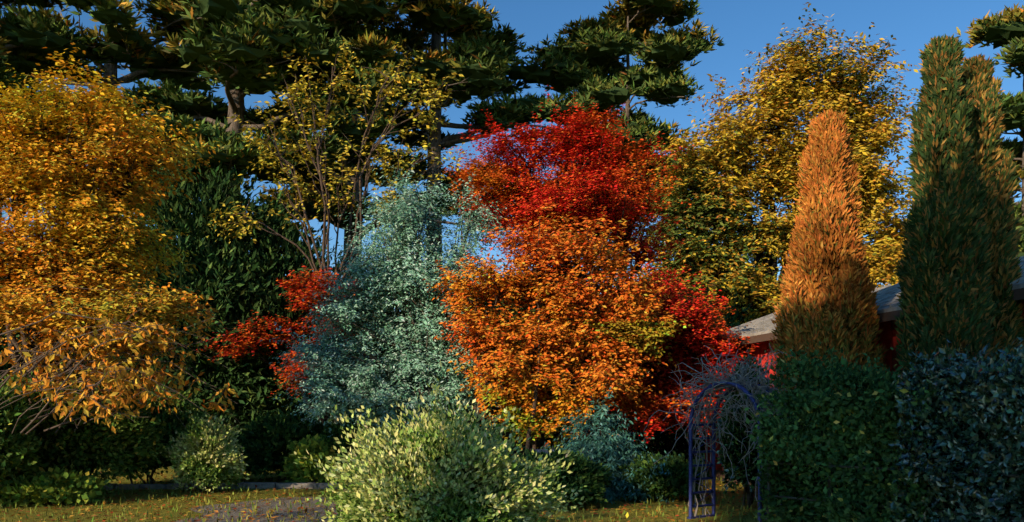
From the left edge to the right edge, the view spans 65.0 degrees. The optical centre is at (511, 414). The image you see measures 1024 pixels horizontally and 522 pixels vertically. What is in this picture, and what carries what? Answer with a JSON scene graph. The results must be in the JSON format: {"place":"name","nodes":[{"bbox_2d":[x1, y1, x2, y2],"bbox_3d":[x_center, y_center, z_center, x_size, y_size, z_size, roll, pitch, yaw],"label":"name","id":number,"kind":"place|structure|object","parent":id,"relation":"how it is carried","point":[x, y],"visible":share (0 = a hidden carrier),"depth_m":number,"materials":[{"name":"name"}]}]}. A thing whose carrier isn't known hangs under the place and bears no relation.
{"place":"outdoors","nodes":[
{"label":"outdoors","id":0,"kind":"place"},
{"bbox_2d":[176,497,342,521],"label":"gravel path","id":1,"kind":"structure","parent":0,"point":[264,508],"depth_m":13.24,"materials":[{"name":"grey gravel"}]},
{"bbox_2d":[0,442,785,521],"bbox_3d":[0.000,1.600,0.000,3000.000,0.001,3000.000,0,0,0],"label":"ground","id":2,"kind":"structure","parent":0,"point":[577,517],"depth_m":13.99,"materials":[{"name":"green plant"}]},
{"bbox_2d":[0,213,24,374],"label":"evergreen","id":3,"kind":"object","parent":2,"relation":"on","point":[18,339],"visible":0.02,"depth_m":23.39,"materials":[{"name":"green plant"}]},
{"bbox_2d":[0,377,48,490],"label":"shrub","id":4,"kind":"object","parent":2,"relation":"on","point":[18,451],"visible":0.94,"depth_m":13.92,"materials":[{"name":"green plant"}]},
{"bbox_2d":[0,466,112,506],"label":"low shrub","id":5,"kind":"object","parent":2,"relation":"on","point":[65,485],"visible":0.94,"depth_m":14.12,"materials":[{"name":"green plant"}]},
{"bbox_2d":[0,246,138,381],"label":"evergreen","id":6,"kind":"object","parent":2,"relation":"on","point":[7,365],"visible":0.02,"depth_m":23.33,"materials":[{"name":"green plant"}]},
{"bbox_2d":[0,358,170,485],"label":"shrub","id":7,"kind":"object","parent":2,"relation":"on","point":[90,446],"visible":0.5,"depth_m":15.34,"materials":[{"name":"green plant"}]},
{"bbox_2d":[0,0,173,197],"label":"pine","id":8,"kind":"object","parent":2,"relation":"on","point":[26,37],"visible":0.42,"depth_m":25.91,"materials":[{"name":"green plant"}]},
{"bbox_2d":[0,42,227,409],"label":"gold tree","id":9,"kind":"object","parent":2,"relation":"on","point":[97,231],"visible":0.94,"depth_m":14.44,"materials":[{"name":"brown plant"}]},
{"bbox_2d":[0,286,241,434],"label":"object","id":10,"kind":"object","parent":2,"relation":"on","point":[96,369],"visible":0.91,"depth_m":13.28,"materials":[{"name":"orange plant"}]},
{"bbox_2d":[0,0,255,198],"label":"pine","id":11,"kind":"object","parent":2,"relation":"on","point":[166,69],"visible":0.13,"depth_m":30.76,"materials":[{"name":"green plant"}]},
{"bbox_2d":[45,214,233,431],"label":"evergreen","id":12,"kind":"object","parent":2,"relation":"on","point":[101,308],"depth_m":24.26,"materials":[{"name":"green plant"}]},
{"bbox_2d":[104,379,217,483],"bbox_3d":[-8.284,0.383,18.553,2.885,2.465,2.351,0,0,0],"label":"shrub","id":13,"kind":"object","parent":2,"relation":"on","point":[164,416],"visible":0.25,"depth_m":18.14,"materials":[{"name":"green plant"}]},
{"bbox_2d":[78,102,308,468],"bbox_3d":[-9.486,-3.937,24.436,7.167,11.098,6.272,0,0,0],"label":"evergreen","id":14,"kind":"object","parent":2,"relation":"on","point":[184,222],"visible":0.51,"depth_m":23.17,"materials":[{"name":"green plant"}]},
{"bbox_2d":[160,407,249,492],"bbox_3d":[-6.203,0.731,16.635,1.840,1.776,1.469,0,0,0],"label":"variegated shrub","id":15,"kind":"object","parent":2,"relation":"on","point":[203,454],"visible":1,"depth_m":16.31,"materials":[{"name":"green plant"}]},
{"bbox_2d":[103,482,351,489],"bbox_3d":[-4.850,1.533,17.304,8.302,0.133,0.534,0,0,0],"label":"stone edging","id":16,"kind":"object","parent":2,"relation":"on","point":[277,485],"visible":0.47,"depth_m":17.30,"materials":[{"name":"grey stone"}]},
{"bbox_2d":[57,0,430,429],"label":"pine","id":17,"kind":"object","parent":2,"relation":"on","point":[242,46],"visible":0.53,"depth_m":24.57,"materials":[{"name":"green plant"}]},
{"bbox_2d":[182,178,361,433],"bbox_3d":[-7.409,-2.859,24.983,6.251,9.092,5.968,0,0,0],"label":"evergreen","id":18,"kind":"object","parent":2,"relation":"on","point":[293,260],"visible":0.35,"depth_m":23.45,"materials":[{"name":"green soft leaf"}]},
{"bbox_2d":[229,405,333,480],"bbox_3d":[-5.462,0.668,19.582,3.206,1.907,2.612,0,0,0],"label":"green shrub","id":19,"kind":"object","parent":2,"relation":"on","point":[267,440],"visible":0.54,"depth_m":18.76,"materials":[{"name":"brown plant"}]},
{"bbox_2d":[196,264,381,422],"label":"red maple","id":20,"kind":"object","parent":2,"relation":"on","point":[314,283],"visible":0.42,"depth_m":22.02,"materials":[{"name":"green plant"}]},
{"bbox_2d":[279,433,339,482],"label":"hydrangea shrub","id":21,"kind":"object","parent":2,"relation":"on","point":[302,470],"visible":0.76,"depth_m":17.66,"materials":[{"name":"green plant"}]},
{"bbox_2d":[236,246,401,435],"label":"evergreen","id":22,"kind":"object","parent":2,"relation":"on","point":[320,315],"depth_m":26.05,"materials":[{"name":"green plant"}]},
{"bbox_2d":[203,39,471,424],"bbox_3d":[-5.066,-4.607,23.019,7.798,12.463,3.355,0,0,0],"label":"tree","id":23,"kind":"object","parent":2,"relation":"on","point":[327,201],"visible":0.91,"depth_m":22.95,"materials":[{"name":"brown plant"}]},
{"bbox_2d":[181,0,514,278],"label":"pine","id":24,"kind":"object","parent":2,"relation":"on","point":[344,14],"visible":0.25,"depth_m":27.12,"materials":[{"name":"green plant"}]},
{"bbox_2d":[308,420,396,482],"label":"green shrub","id":25,"kind":"object","parent":2,"relation":"on","point":[336,430],"visible":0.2,"depth_m":17.99,"materials":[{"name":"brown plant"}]},
{"bbox_2d":[260,156,521,439],"bbox_3d":[-2.735,-2.084,18.530,6.035,7.421,4.763,0,0,0],"label":"silver tree","id":26,"kind":"object","parent":2,"relation":"on","point":[363,385],"visible":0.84,"depth_m":18.05,"materials":[{"name":"grey plant"}]},
{"bbox_2d":[303,250,478,436],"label":"evergreen","id":27,"kind":"object","parent":2,"relation":"on","point":[382,351],"visible":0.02,"depth_m":24.56,"materials":[{"name":"green plant"}]},
{"bbox_2d":[291,361,587,521],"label":"variegated shrub","id":28,"kind":"object","parent":2,"relation":"on","point":[453,474],"visible":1,"depth_m":7.75,"materials":[{"name":"green plant"}]},
{"bbox_2d":[122,254,762,441],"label":"woodland","id":29,"kind":"object","parent":2,"relation":"on","point":[516,316],"depth_m":44.06,"materials":[{"name":"green plant"}]},
{"bbox_2d":[288,0,596,292],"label":"pine","id":30,"kind":"object","parent":2,"relation":"on","point":[479,54],"visible":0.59,"depth_m":31.75,"materials":[{"name":"green plant"}]},
{"bbox_2d":[401,262,577,448],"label":"evergreen","id":31,"kind":"object","parent":2,"relation":"on","point":[514,311],"visible":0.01,"depth_m":25.26,"materials":[{"name":"green plant"}]},
{"bbox_2d":[422,199,689,454],"bbox_3d":[0.904,-1.392,16.824,5.556,6.058,3.946,0,0,0],"label":"orange tree","id":32,"kind":"object","parent":2,"relation":"on","point":[619,332],"visible":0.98,"depth_m":16.55,"materials":[{"name":"brown plant"}]},
{"bbox_2d":[530,448,591,459],"bbox_3d":[1.070,1.150,16.535,1.400,0.900,0.465,0,0,-9],"label":"garden bench","id":33,"kind":"object","parent":2,"relation":"on","point":[539,450],"visible":0.04,"depth_m":16.67,"materials":[{"name":"paint"}]},
{"bbox_2d":[517,446,616,505],"bbox_3d":[0.754,1.094,13.987,2.267,1.107,1.787,0,0,0],"label":"green shrub","id":34,"kind":"object","parent":2,"relation":"on","point":[590,477],"visible":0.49,"depth_m":13.59,"materials":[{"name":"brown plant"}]},
{"bbox_2d":[511,251,630,448],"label":"evergreen","id":35,"kind":"object","parent":2,"relation":"on","point":[576,351],"visible":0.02,"depth_m":25.81,"materials":[{"name":"green plant"}]},
{"bbox_2d":[441,85,763,450],"bbox_3d":[2.148,-3.162,19.003,7.905,9.678,5.804,0,0,0],"label":"red maple","id":36,"kind":"object","parent":2,"relation":"on","point":[602,183],"visible":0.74,"depth_m":18.86,"materials":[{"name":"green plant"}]},
{"bbox_2d":[541,386,680,503],"bbox_3d":[1.774,0.995,15.553,3.282,3.051,2.798,0,0,37],"label":"shrub","id":37,"kind":"object","parent":2,"relation":"on","point":[600,446],"visible":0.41,"depth_m":15.11,"materials":[{"name":"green plant"}]},
{"bbox_2d":[582,356,660,449],"bbox_3d":[3.400,-0.214,23.000,3.039,3.656,2.552,0,0,0],"label":"shrub","id":38,"kind":"object","parent":2,"relation":"on","point":[622,428],"visible":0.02,"depth_m":22.33,"materials":[{"name":"green plant"}]},
{"bbox_2d":[527,0,724,288],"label":"pine","id":39,"kind":"object","parent":2,"relation":"on","point":[586,54],"visible":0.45,"depth_m":34.36,"materials":[{"name":"green plant"}]},
{"bbox_2d":[614,450,710,501],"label":"green shrub","id":40,"kind":"object","parent":2,"relation":"on","point":[675,482],"visible":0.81,"depth_m":14.60,"materials":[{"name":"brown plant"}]},
{"bbox_2d":[625,409,704,464],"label":"shrub","id":41,"kind":"object","parent":2,"relation":"on","point":[660,443],"visible":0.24,"depth_m":20.55,"materials":[{"name":"green plant"}]},
{"bbox_2d":[646,361,704,462],"bbox_3d":[4.897,-0.463,22.509,2.992,4.150,2.573,0,0,0],"label":"shrub","id":42,"kind":"object","parent":2,"relation":"on","point":[699,432],"depth_m":21.82,"materials":[{"name":"green plant"}]},
{"bbox_2d":[629,261,750,461],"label":"evergreen","id":43,"kind":"object","parent":2,"relation":"on","point":[730,324],"visible":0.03,"depth_m":24.48,"materials":[{"name":"green plant"}]},
{"bbox_2d":[643,344,803,521],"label":"garden arch","id":44,"kind":"structure","parent":2,"relation":"on","point":[741,385],"depth_m":12.23,"materials":[{"name":"blue paint"}]},
{"bbox_2d":[716,348,772,507],"bbox_3d":[4.093,0.222,13.902,1.121,2.776,1.041,0,0,-35],"label":"shrub beside arch","id":45,"kind":"object","parent":2,"relation":"on","point":[735,454],"visible":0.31,"depth_m":13.70,"materials":[{"name":"green plant"}]},
{"bbox_2d":[618,2,920,325],"bbox_3d":[9.574,-6.197,28.935,12.448,15.744,6.013,0,0,0],"label":"tree","id":46,"kind":"object","parent":2,"relation":"on","point":[715,209],"visible":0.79,"depth_m":28.08,"materials":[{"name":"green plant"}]},
{"bbox_2d":[766,109,890,492],"bbox_3d":[5.304,-1.451,13.522,1.951,7.291,1.814,0,0,0],"label":"cypress tree","id":47,"kind":"object","parent":2,"relation":"on","point":[828,290],"visible":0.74,"depth_m":13.13,"materials":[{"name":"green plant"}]},
{"bbox_2d":[743,335,965,521],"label":"hedge","id":48,"kind":"object","parent":2,"relation":"on","point":[838,429],"visible":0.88,"depth_m":10.18,"materials":[{"name":"green plant"}]},
{"bbox_2d":[704,256,1023,484],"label":"house","id":49,"kind":"structure","parent":2,"relation":"on","point":[758,331],"depth_m":16.58,"materials":[{"name":"paint"}]},
{"bbox_2d":[767,460,1023,521],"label":"bamboo fence","id":50,"kind":"object","parent":2,"relation":"on","point":[855,467],"visible":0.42,"depth_m":10.05,"materials":[{"name":"brown wood"}]},
{"bbox_2d":[893,34,1001,393],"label":"cypress tree","id":51,"kind":"object","parent":2,"relation":"on","point":[943,271],"visible":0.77,"depth_m":10.52,"materials":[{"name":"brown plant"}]},
{"bbox_2d":[885,337,1023,521],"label":"camellia hedge","id":52,"kind":"object","parent":2,"relation":"on","point":[980,426],"visible":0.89,"depth_m":8.85,"materials":[{"name":"green plant"}]},
{"bbox_2d":[955,3,1023,257],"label":"pine","id":53,"kind":"object","parent":2,"relation":"on","point":[1006,29],"visible":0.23,"depth_m":29.36,"materials":[{"name":"green plant"}]},
{"bbox_2d":[961,53,1023,361],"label":"cypress tree","id":54,"kind":"object","parent":2,"relation":"on","point":[993,162],"visible":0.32,"depth_m":10.96,"materials":[{"name":"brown plant"}]},
{"bbox_2d":[1,0,1023,310],"label":"sky","id":55,"kind":"structure","parent":0,"point":[750,25],"materials":[{"name":"blue"}]},
{"bbox_2d":[459,365,566,459],"bbox_3d":[-0.021,0.145,22.266,3.100,2.910,2.600,0,0,-14],"label":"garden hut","id":56,"kind":"object","parent":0,"point":[540,442],"visible":0.05,"depth_m":23.21,"materials":[{"name":"brown wood"}]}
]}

